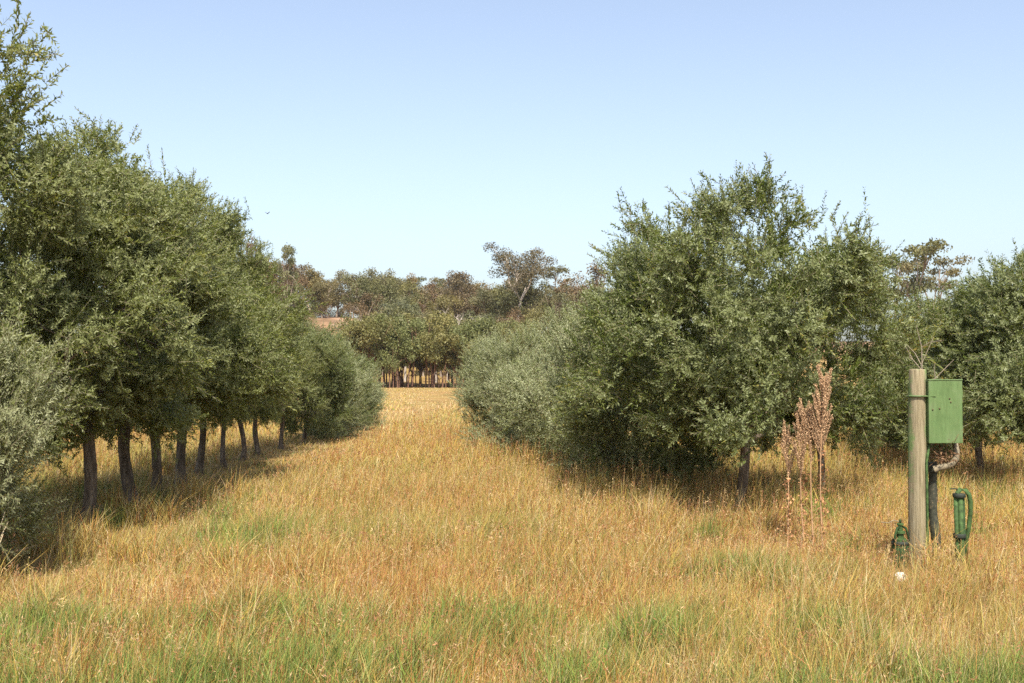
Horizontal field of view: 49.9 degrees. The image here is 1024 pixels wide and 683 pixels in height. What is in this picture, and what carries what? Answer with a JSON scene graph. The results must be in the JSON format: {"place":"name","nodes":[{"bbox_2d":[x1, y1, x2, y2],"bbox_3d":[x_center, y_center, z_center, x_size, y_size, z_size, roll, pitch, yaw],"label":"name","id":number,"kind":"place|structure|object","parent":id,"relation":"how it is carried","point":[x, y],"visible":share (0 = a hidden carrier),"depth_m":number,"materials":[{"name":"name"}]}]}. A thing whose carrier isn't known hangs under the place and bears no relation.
{"place":"outdoors","nodes":[
{"label":"outdoors","id":0,"kind":"place"},
{"bbox_2d":[0,317,1023,682],"bbox_3d":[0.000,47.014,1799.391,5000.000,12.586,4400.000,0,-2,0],"label":"ground","id":1,"kind":"structure","parent":0,"point":[444,395],"depth_m":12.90,"materials":[{"name":"beige plant"}]},
{"bbox_2d":[0,306,84,575],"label":"olive bush","id":2,"kind":"object","parent":1,"relation":"on","point":[22,402],"visible":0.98,"depth_m":9.15,"materials":[{"name":"green plant"}]},
{"bbox_2d":[0,0,97,389],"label":"olive tree","id":3,"kind":"object","parent":1,"relation":"on","point":[16,90],"visible":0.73,"depth_m":10.08,"materials":[{"name":"green plant"}]},
{"bbox_2d":[0,98,189,542],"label":"olive tree","id":4,"kind":"object","parent":1,"relation":"on","point":[69,185],"visible":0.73,"depth_m":10.75,"materials":[{"name":"green plant"}]},
{"bbox_2d":[0,106,227,525],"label":"olive tree","id":5,"kind":"object","parent":1,"relation":"on","point":[147,388],"visible":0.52,"depth_m":12.02,"materials":[{"name":"green plant"}]},
{"bbox_2d":[0,140,256,509],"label":"olive tree","id":6,"kind":"object","parent":1,"relation":"on","point":[221,290],"visible":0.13,"depth_m":13.66,"materials":[{"name":"green plant"}]},
{"bbox_2d":[84,153,296,496],"bbox_3d":[-4.567,-0.136,15.186,3.424,4.863,3.528,2,0,-43],"label":"olive tree","id":7,"kind":"object","parent":1,"relation":"on","point":[251,348],"visible":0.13,"depth_m":15.21,"materials":[{"name":"green plant"}]},
{"bbox_2d":[170,199,281,476],"bbox_3d":[-5.052,0.045,18.011,2.514,4.670,2.778,0,-2,-11],"label":"olive tree","id":8,"kind":"object","parent":1,"relation":"on","point":[253,260],"visible":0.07,"depth_m":18.10,"materials":[{"name":"green plant"}]},
{"bbox_2d":[135,166,327,485],"bbox_3d":[-4.810,-0.106,16.922,3.541,4.872,3.349,-1,-2,40],"label":"olive tree","id":9,"kind":"object","parent":1,"relation":"on","point":[226,229],"visible":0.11,"depth_m":16.82,"materials":[{"name":"green plant"}]},
{"bbox_2d":[220,225,269,468],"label":"olive tree","id":10,"kind":"object","parent":1,"relation":"on","point":[222,449],"depth_m":19.52,"materials":[{"name":"green plant"}]},
{"bbox_2d":[207,306,295,460],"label":"olive tree","id":11,"kind":"object","parent":1,"relation":"on","point":[264,415],"visible":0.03,"depth_m":21.22,"materials":[{"name":"green plant"}]},
{"bbox_2d":[239,234,276,306],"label":"gum tree","id":12,"kind":"object","parent":1,"relation":"on","point":[250,245],"visible":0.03,"depth_m":170.41,"materials":[{"name":"green plant"}]},
{"bbox_2d":[253,261,296,301],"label":"gum tree","id":13,"kind":"object","parent":1,"relation":"on","point":[276,284],"visible":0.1,"depth_m":194.67,"materials":[{"name":"green plant"}]},
{"bbox_2d":[243,284,321,454],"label":"olive tree","id":14,"kind":"object","parent":1,"relation":"on","point":[307,355],"visible":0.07,"depth_m":22.47,"materials":[{"name":"green plant"}]},
{"bbox_2d":[273,244,304,313],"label":"gum tree","id":15,"kind":"object","parent":1,"relation":"on","point":[286,254],"visible":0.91,"depth_m":164.69,"materials":[{"name":"green plant"}]},
{"bbox_2d":[274,261,309,304],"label":"gum tree","id":16,"kind":"object","parent":1,"relation":"on","point":[302,279],"visible":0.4,"depth_m":193.71,"materials":[{"name":"green plant"}]},
{"bbox_2d":[258,300,343,449],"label":"olive tree","id":17,"kind":"object","parent":1,"relation":"on","point":[323,359],"visible":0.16,"depth_m":24.52,"materials":[{"name":"green plant"}]},
{"bbox_2d":[294,262,329,317],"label":"gum tree","id":18,"kind":"object","parent":1,"relation":"on","point":[313,276],"visible":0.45,"depth_m":213.97,"materials":[{"name":"green plant"}]},
{"bbox_2d":[270,316,362,443],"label":"olive tree","id":19,"kind":"object","parent":1,"relation":"on","point":[336,390],"visible":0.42,"depth_m":26.34,"materials":[{"name":"green plant"}]},
{"bbox_2d":[299,271,342,315],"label":"gum tree","id":20,"kind":"object","parent":1,"relation":"on","point":[336,280],"visible":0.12,"depth_m":223.30,"materials":[{"name":"green plant"}]},
{"bbox_2d":[305,295,337,316],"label":"gum tree","id":21,"kind":"object","parent":1,"relation":"on","point":[325,314],"visible":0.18,"depth_m":254.89,"materials":[{"name":"green plant"}]},
{"bbox_2d":[307,279,339,317],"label":"gum tree","id":22,"kind":"object","parent":1,"relation":"on","point":[319,289],"visible":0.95,"depth_m":199.43,"materials":[{"name":"green plant"}]},
{"bbox_2d":[270,334,384,440],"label":"olive tree","id":23,"kind":"object","parent":1,"relation":"on","point":[357,387],"visible":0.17,"depth_m":28.86,"materials":[{"name":"green plant"}]},
{"bbox_2d":[322,275,352,316],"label":"gum tree","id":24,"kind":"object","parent":1,"relation":"on","point":[336,303],"visible":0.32,"depth_m":224.74,"materials":[{"name":"green plant"}]},
{"bbox_2d":[327,304,358,317],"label":"gum tree","id":25,"kind":"object","parent":1,"relation":"on","point":[339,312],"visible":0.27,"depth_m":260.87,"materials":[{"name":"green plant"}]},
{"bbox_2d":[327,269,369,317],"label":"gum tree","id":26,"kind":"object","parent":1,"relation":"on","point":[344,290],"visible":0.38,"depth_m":204.79,"materials":[{"name":"green plant"}]},
{"bbox_2d":[316,351,382,423],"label":"olive tree","id":27,"kind":"object","parent":1,"relation":"on","point":[368,410],"visible":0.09,"depth_m":31.71,"materials":[{"name":"green plant"}]},
{"bbox_2d":[331,321,371,356],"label":"gum tree","id":28,"kind":"object","parent":1,"relation":"on","point":[337,329],"visible":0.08,"depth_m":131.38,"materials":[{"name":"green plant"}]},
{"bbox_2d":[341,292,384,317],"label":"gum tree","id":29,"kind":"object","parent":1,"relation":"on","point":[368,296],"visible":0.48,"depth_m":179.57,"materials":[{"name":"green plant"}]},
{"bbox_2d":[343,312,386,360],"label":"gum tree","id":30,"kind":"object","parent":1,"relation":"on","point":[363,340],"visible":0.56,"depth_m":124.33,"materials":[{"name":"green plant"}]},
{"bbox_2d":[335,313,401,382],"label":"gum tree","id":31,"kind":"object","parent":1,"relation":"on","point":[383,329],"visible":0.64,"depth_m":125.31,"materials":[{"name":"green plant"}]},
{"bbox_2d":[347,362,389,426],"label":"olive tree","id":32,"kind":"object","parent":1,"relation":"on","point":[378,395],"visible":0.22,"depth_m":34.34,"materials":[{"name":"green plant"}]},
{"bbox_2d":[340,272,398,313],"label":"gum tree","id":33,"kind":"object","parent":1,"relation":"on","point":[363,283],"visible":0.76,"depth_m":185.72,"materials":[{"name":"green plant"}]},
{"bbox_2d":[356,276,401,312],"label":"gum tree","id":34,"kind":"object","parent":1,"relation":"on","point":[392,281],"visible":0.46,"depth_m":187.46,"materials":[{"name":"green plant"}]},
{"bbox_2d":[363,266,409,298],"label":"gum tree","id":35,"kind":"object","parent":1,"relation":"on","point":[382,276],"visible":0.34,"depth_m":206.59,"materials":[{"name":"green plant"}]},
{"bbox_2d":[363,340,415,387],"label":"gum tree","id":36,"kind":"object","parent":1,"relation":"on","point":[386,365],"visible":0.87,"depth_m":124.94,"materials":[{"name":"green plant"}]},
{"bbox_2d":[372,294,425,317],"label":"gum tree","id":37,"kind":"object","parent":1,"relation":"on","point":[394,303],"visible":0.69,"depth_m":178.33,"materials":[{"name":"green plant"}]},
{"bbox_2d":[383,304,416,319],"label":"gum tree","id":38,"kind":"object","parent":1,"relation":"on","point":[396,311],"visible":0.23,"depth_m":176.20,"materials":[{"name":"green plant"}]},
{"bbox_2d":[371,312,430,387],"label":"gum tree","id":39,"kind":"object","parent":1,"relation":"on","point":[407,345],"visible":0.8,"depth_m":125.62,"materials":[{"name":"green plant"}]},
{"bbox_2d":[384,331,419,387],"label":"gum tree","id":40,"kind":"object","parent":1,"relation":"on","point":[398,351],"visible":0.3,"depth_m":125.81,"materials":[{"name":"green plant"}]},
{"bbox_2d":[383,273,424,309],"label":"gum tree","id":41,"kind":"object","parent":1,"relation":"on","point":[413,279],"visible":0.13,"depth_m":211.76,"materials":[{"name":"green plant"}]},
{"bbox_2d":[390,321,419,386],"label":"gum tree","id":42,"kind":"object","parent":1,"relation":"on","point":[404,366],"visible":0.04,"depth_m":131.03,"materials":[{"name":"green plant"}]},
{"bbox_2d":[387,280,429,313],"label":"gum tree","id":43,"kind":"object","parent":1,"relation":"on","point":[403,288],"visible":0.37,"depth_m":191.01,"materials":[{"name":"green plant"}]},
{"bbox_2d":[394,317,434,386],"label":"gum tree","id":44,"kind":"object","parent":1,"relation":"on","point":[416,363],"visible":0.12,"depth_m":130.94,"materials":[{"name":"green plant"}]},
{"bbox_2d":[415,359,424,385],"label":"gum tree","id":45,"kind":"object","parent":1,"relation":"on","point":[418,368],"visible":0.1,"depth_m":137.10,"materials":[{"name":"green plant"}]},
{"bbox_2d":[401,310,454,387],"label":"gum tree","id":46,"kind":"object","parent":1,"relation":"on","point":[439,327],"visible":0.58,"depth_m":125.72,"materials":[{"name":"green plant"}]},
{"bbox_2d":[418,280,448,314],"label":"gum tree","id":47,"kind":"object","parent":1,"relation":"on","point":[432,285],"visible":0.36,"depth_m":210.53,"materials":[{"name":"green plant"}]},
{"bbox_2d":[421,276,445,289],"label":"gum tree","id":48,"kind":"object","parent":1,"relation":"on","point":[436,279],"visible":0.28,"depth_m":233.30,"materials":[{"name":"green plant"}]},
{"bbox_2d":[420,353,448,386],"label":"gum tree","id":49,"kind":"object","parent":1,"relation":"on","point":[428,366],"visible":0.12,"depth_m":131.14,"materials":[{"name":"green plant"}]},
{"bbox_2d":[416,329,458,387],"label":"gum tree","id":50,"kind":"object","parent":1,"relation":"on","point":[437,356],"visible":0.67,"depth_m":124.32,"materials":[{"name":"green plant"}]},
{"bbox_2d":[416,335,460,387],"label":"gum tree","id":51,"kind":"object","parent":1,"relation":"on","point":[448,365],"visible":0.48,"depth_m":125.80,"materials":[{"name":"green plant"}]},
{"bbox_2d":[424,293,465,318],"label":"gum tree","id":52,"kind":"object","parent":1,"relation":"on","point":[442,303],"visible":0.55,"depth_m":185.92,"materials":[{"name":"green plant"}]},
{"bbox_2d":[419,275,477,319],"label":"gum tree","id":53,"kind":"object","parent":1,"relation":"on","point":[457,310],"visible":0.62,"depth_m":191.25,"materials":[{"name":"green plant"}]},
{"bbox_2d":[427,315,471,386],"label":"gum tree","id":54,"kind":"object","parent":1,"relation":"on","point":[448,329],"visible":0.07,"depth_m":129.53,"materials":[{"name":"green plant"}]},
{"bbox_2d":[429,333,471,387],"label":"gum tree","id":55,"kind":"object","parent":1,"relation":"on","point":[454,341],"visible":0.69,"depth_m":124.03,"materials":[{"name":"green plant"}]},
{"bbox_2d":[430,316,480,386],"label":"gum tree","id":56,"kind":"object","parent":1,"relation":"on","point":[459,325],"visible":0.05,"depth_m":130.19,"materials":[{"name":"green plant"}]},
{"bbox_2d":[446,348,467,384],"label":"gum tree","id":57,"kind":"object","parent":1,"relation":"on","point":[457,361],"visible":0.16,"depth_m":125.16,"materials":[{"name":"green plant"}]},
{"bbox_2d":[442,279,474,322],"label":"gum tree","id":58,"kind":"object","parent":1,"relation":"on","point":[451,290],"visible":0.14,"depth_m":207.54,"materials":[{"name":"green plant"}]},
{"bbox_2d":[443,270,490,316],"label":"gum tree","id":59,"kind":"object","parent":1,"relation":"on","point":[461,274],"visible":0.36,"depth_m":200.06,"materials":[{"name":"green plant"}]},
{"bbox_2d":[449,317,505,386],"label":"gum tree","id":60,"kind":"object","parent":1,"relation":"on","point":[457,330],"visible":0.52,"depth_m":124.47,"materials":[{"name":"green plant"}]},
{"bbox_2d":[458,310,496,322],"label":"gum tree","id":61,"kind":"object","parent":1,"relation":"on","point":[481,315],"visible":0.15,"depth_m":171.97,"materials":[{"name":"green plant"}]},
{"bbox_2d":[467,286,506,319],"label":"gum tree","id":62,"kind":"object","parent":1,"relation":"on","point":[483,298],"visible":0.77,"depth_m":188.78,"materials":[{"name":"green plant"}]},
{"bbox_2d":[458,316,517,355],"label":"gum tree","id":63,"kind":"object","parent":1,"relation":"on","point":[490,324],"visible":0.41,"depth_m":124.70,"materials":[{"name":"green plant"}]},
{"bbox_2d":[470,280,507,321],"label":"gum tree","id":64,"kind":"object","parent":1,"relation":"on","point":[478,285],"visible":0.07,"depth_m":211.94,"materials":[{"name":"green plant"}]},
{"bbox_2d":[443,324,536,444],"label":"olive tree","id":65,"kind":"object","parent":1,"relation":"on","point":[468,398],"visible":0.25,"depth_m":26.24,"materials":[{"name":"green plant"}]},
{"bbox_2d":[482,281,535,327],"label":"gum tree","id":66,"kind":"object","parent":1,"relation":"on","point":[507,301],"visible":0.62,"depth_m":185.87,"materials":[{"name":"green plant"}]},
{"bbox_2d":[452,317,566,450],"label":"olive tree","id":67,"kind":"object","parent":1,"relation":"on","point":[518,347],"visible":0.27,"depth_m":23.07,"materials":[{"name":"green plant"}]},
{"bbox_2d":[496,306,524,327],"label":"gum tree","id":68,"kind":"object","parent":1,"relation":"on","point":[515,313],"visible":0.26,"depth_m":177.32,"materials":[{"name":"brown plant"}]},
{"bbox_2d":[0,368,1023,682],"bbox_3d":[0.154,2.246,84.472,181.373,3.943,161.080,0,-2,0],"label":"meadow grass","id":69,"kind":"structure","parent":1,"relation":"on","point":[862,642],"depth_m":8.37,"materials":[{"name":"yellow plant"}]},
{"bbox_2d":[498,324,534,363],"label":"tree","id":70,"kind":"object","parent":1,"relation":"on","point":[503,334],"visible":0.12,"depth_m":125.42,"materials":[{"name":"green plant"}]},
{"bbox_2d":[497,319,542,352],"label":"gum tree","id":71,"kind":"object","parent":1,"relation":"on","point":[529,327],"visible":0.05,"depth_m":131.39,"materials":[{"name":"green plant"}]},
{"bbox_2d":[483,242,557,321],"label":"gum tree","id":72,"kind":"object","parent":1,"relation":"on","point":[524,272],"visible":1,"depth_m":186.28,"materials":[{"name":"green plant"}]},
{"bbox_2d":[490,278,551,323],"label":"gum tree","id":73,"kind":"object","parent":1,"relation":"on","point":[525,300],"visible":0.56,"depth_m":187.44,"materials":[{"name":"green plant"}]},
{"bbox_2d":[518,303,554,327],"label":"gum tree","id":74,"kind":"object","parent":1,"relation":"on","point":[535,314],"visible":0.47,"depth_m":164.19,"materials":[{"name":"green plant"}]},
{"bbox_2d":[529,285,570,310],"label":"gum tree","id":75,"kind":"object","parent":1,"relation":"on","point":[547,295],"visible":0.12,"depth_m":205.54,"materials":[{"name":"green plant"}]},
{"bbox_2d":[526,286,574,317],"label":"gum tree","id":76,"kind":"object","parent":1,"relation":"on","point":[553,299],"visible":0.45,"depth_m":185.25,"materials":[{"name":"green plant"}]},
{"bbox_2d":[472,293,630,463],"bbox_3d":[1.025,0.884,20.075,3.367,3.532,2.802,-1,-2,17],"label":"olive tree","id":77,"kind":"object","parent":1,"relation":"on","point":[513,378],"visible":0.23,"depth_m":19.88,"materials":[{"name":"green plant"}]},
{"bbox_2d":[541,264,571,294],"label":"gum tree","id":78,"kind":"object","parent":1,"relation":"on","point":[553,274],"visible":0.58,"depth_m":213.87,"materials":[{"name":"green plant"}]},
{"bbox_2d":[551,288,594,318],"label":"gum tree","id":79,"kind":"object","parent":1,"relation":"on","point":[575,299],"visible":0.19,"depth_m":187.99,"materials":[{"name":"green plant"}]},
{"bbox_2d":[552,260,612,300],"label":"gum tree","id":80,"kind":"object","parent":1,"relation":"on","point":[594,269],"visible":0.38,"depth_m":194.92,"materials":[{"name":"green plant"}]},
{"bbox_2d":[490,280,727,479],"bbox_3d":[1.720,0.856,17.649,3.412,3.662,3.314,-1,-2,39],"label":"olive tree","id":81,"kind":"object","parent":1,"relation":"on","point":[544,400],"visible":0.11,"depth_m":17.35,"materials":[{"name":"green plant"}]},
{"bbox_2d":[545,210,774,490],"bbox_3d":[2.344,0.159,15.246,4.175,4.350,3.049,1,-2,-26],"label":"olive tree","id":82,"kind":"object","parent":1,"relation":"on","point":[584,422],"visible":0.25,"depth_m":14.75,"materials":[{"name":"green plant"}]},
{"bbox_2d":[551,152,947,507],"bbox_3d":[2.701,-0.023,13.042,4.509,4.512,4.208,-1,-1,0],"label":"olive tree","id":83,"kind":"object","parent":1,"relation":"on","point":[667,277],"visible":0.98,"depth_m":12.47,"materials":[{"name":"green plant"}]},
{"bbox_2d":[777,419,798,546],"bbox_3d":[2.741,1.440,11.011,0.228,1.323,0.250,0,-2,0],"label":"dock plant","id":84,"kind":"object","parent":1,"relation":"on","point":[785,450],"visible":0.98,"depth_m":11.04,"materials":[{"name":"brown plant"}]},
{"bbox_2d":[789,398,813,540],"bbox_3d":[2.874,1.321,10.932,0.226,1.536,0.261,-1,-2,32],"label":"dock plant","id":85,"kind":"object","parent":1,"relation":"on","point":[802,448],"visible":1,"depth_m":10.91,"materials":[{"name":"brown plant"}]},
{"bbox_2d":[805,404,815,542],"bbox_3d":[2.969,1.336,10.909,0.133,1.497,0.143,0,-2,0],"label":"dock plant","id":86,"kind":"object","parent":1,"relation":"on","point":[810,444],"visible":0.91,"depth_m":10.90,"materials":[{"name":"brown plant"}]},
{"bbox_2d":[806,364,832,540],"bbox_3d":[3.050,1.150,10.828,0.264,1.858,0.252,1,-2,-27],"label":"dock plant","id":87,"kind":"object","parent":1,"relation":"on","point":[819,421],"visible":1,"depth_m":10.82,"materials":[{"name":"brown plant"}]},
{"bbox_2d":[723,227,918,492],"bbox_3d":[4.094,0.368,14.680,2.540,3.827,3.076,-1,-2,32],"label":"olive tree","id":88,"kind":"object","parent":1,"relation":"on","point":[899,380],"visible":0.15,"depth_m":14.27,"materials":[{"name":"green plant"}]},
{"bbox_2d":[839,315,929,443],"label":"olive tree","id":89,"kind":"object","parent":1,"relation":"on","point":[861,377],"visible":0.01,"depth_m":22.71,"materials":[{"name":"green plant"}]},
{"bbox_2d":[881,519,909,571],"bbox_3d":[3.260,1.809,9.313,0.264,0.597,0.147,1,-2,-42],"label":"irrigation valve","id":90,"kind":"object","parent":1,"relation":"on","point":[901,540],"visible":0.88,"depth_m":9.31,"materials":[{"name":"green metal"}]},
{"bbox_2d":[879,258,918,318],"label":"gum tree","id":91,"kind":"object","parent":1,"relation":"on","point":[906,271],"visible":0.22,"depth_m":175.71,"materials":[{"name":"green plant"}]},
{"bbox_2d":[908,369,926,568],"bbox_3d":[3.524,1.362,9.565,0.181,2.247,0.172,0,-2,0],"label":"wooden post","id":92,"kind":"object","parent":1,"relation":"on","point":[917,447],"visible":0.76,"depth_m":9.51,"materials":[{"name":"brown wood"}]},
{"bbox_2d":[925,443,930,565],"bbox_3d":[3.605,1.468,9.510,0.025,1.210,0.098,-1,-2,40],"label":"conduit","id":93,"kind":"object","parent":92,"relation":"attached to","point":[927,497],"visible":0.78,"depth_m":9.48,"materials":[{"name":"plastic"}]},
{"bbox_2d":[908,379,962,442],"bbox_3d":[3.674,0.605,9.592,0.449,0.552,0.226,0,-2,-3],"label":"control box","id":94,"kind":"object","parent":92,"relation":"attached to","point":[944,420],"visible":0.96,"depth_m":9.49,"materials":[{"name":"green paint"}]},
{"bbox_2d":[928,381,962,442],"bbox_3d":[3.742,0.608,9.503,0.299,0.541,0.022,0,-2,-3],"label":"door","id":95,"kind":"structure","parent":94,"relation":"in","point":[945,424],"depth_m":9.49,"materials":[{"name":"green paint"}]},
{"bbox_2d":[929,434,969,472],"bbox_3d":[3.796,0.926,9.598,0.436,0.454,0.315,-1,-2,31],"label":"dry vine","id":96,"kind":"object","parent":94,"relation":"attached to","point":[941,455],"visible":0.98,"depth_m":9.58,"materials":[{"name":"brown plant"}]},
{"bbox_2d":[883,238,952,320],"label":"gum tree","id":97,"kind":"object","parent":1,"relation":"on","point":[926,250],"visible":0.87,"depth_m":148.84,"materials":[{"name":"green plant"}]},
{"bbox_2d":[844,309,997,460],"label":"olive tree","id":98,"kind":"object","parent":1,"relation":"on","point":[894,442],"visible":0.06,"depth_m":20.12,"materials":[{"name":"green plant"}]},
{"bbox_2d":[905,326,943,380],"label":"bare sapling","id":99,"kind":"object","parent":1,"relation":"on","point":[921,355],"visible":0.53,"depth_m":10.30,"materials":[{"name":"grey plant"}]},
{"bbox_2d":[851,268,1023,477],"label":"olive tree","id":100,"kind":"object","parent":1,"relation":"on","point":[902,426],"visible":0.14,"depth_m":16.80,"materials":[{"name":"green plant"}]},
{"bbox_2d":[901,253,974,305],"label":"gum tree","id":101,"kind":"object","parent":1,"relation":"on","point":[952,271],"visible":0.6,"depth_m":163.97,"materials":[{"name":"green plant"}]},
{"bbox_2d":[928,443,959,566],"bbox_3d":[3.786,1.479,9.637,0.253,1.220,0.188,0,-2,0],"label":"riser pipe","id":102,"kind":"object","parent":1,"relation":"on","point":[934,468],"visible":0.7,"depth_m":9.65,"materials":[{"name":"grey metal"}]},
{"bbox_2d":[949,487,972,569],"bbox_3d":[3.864,1.671,9.456,0.203,0.834,0.106,0,-2,0],"label":"hose stand","id":103,"kind":"object","parent":1,"relation":"on","point":[964,530],"visible":0.84,"depth_m":9.44,"materials":[{"name":"green metal"}]},
{"bbox_2d":[913,238,1023,459],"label":"olive tree","id":104,"kind":"object","parent":1,"relation":"on","point":[1004,401],"visible":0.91,"depth_m":15.29,"materials":[{"name":"green plant"}]},
{"bbox_2d":[0,0,1023,341],"label":"sky","id":105,"kind":"structure","parent":0,"point":[404,136],"materials":[{"name":"blue"}]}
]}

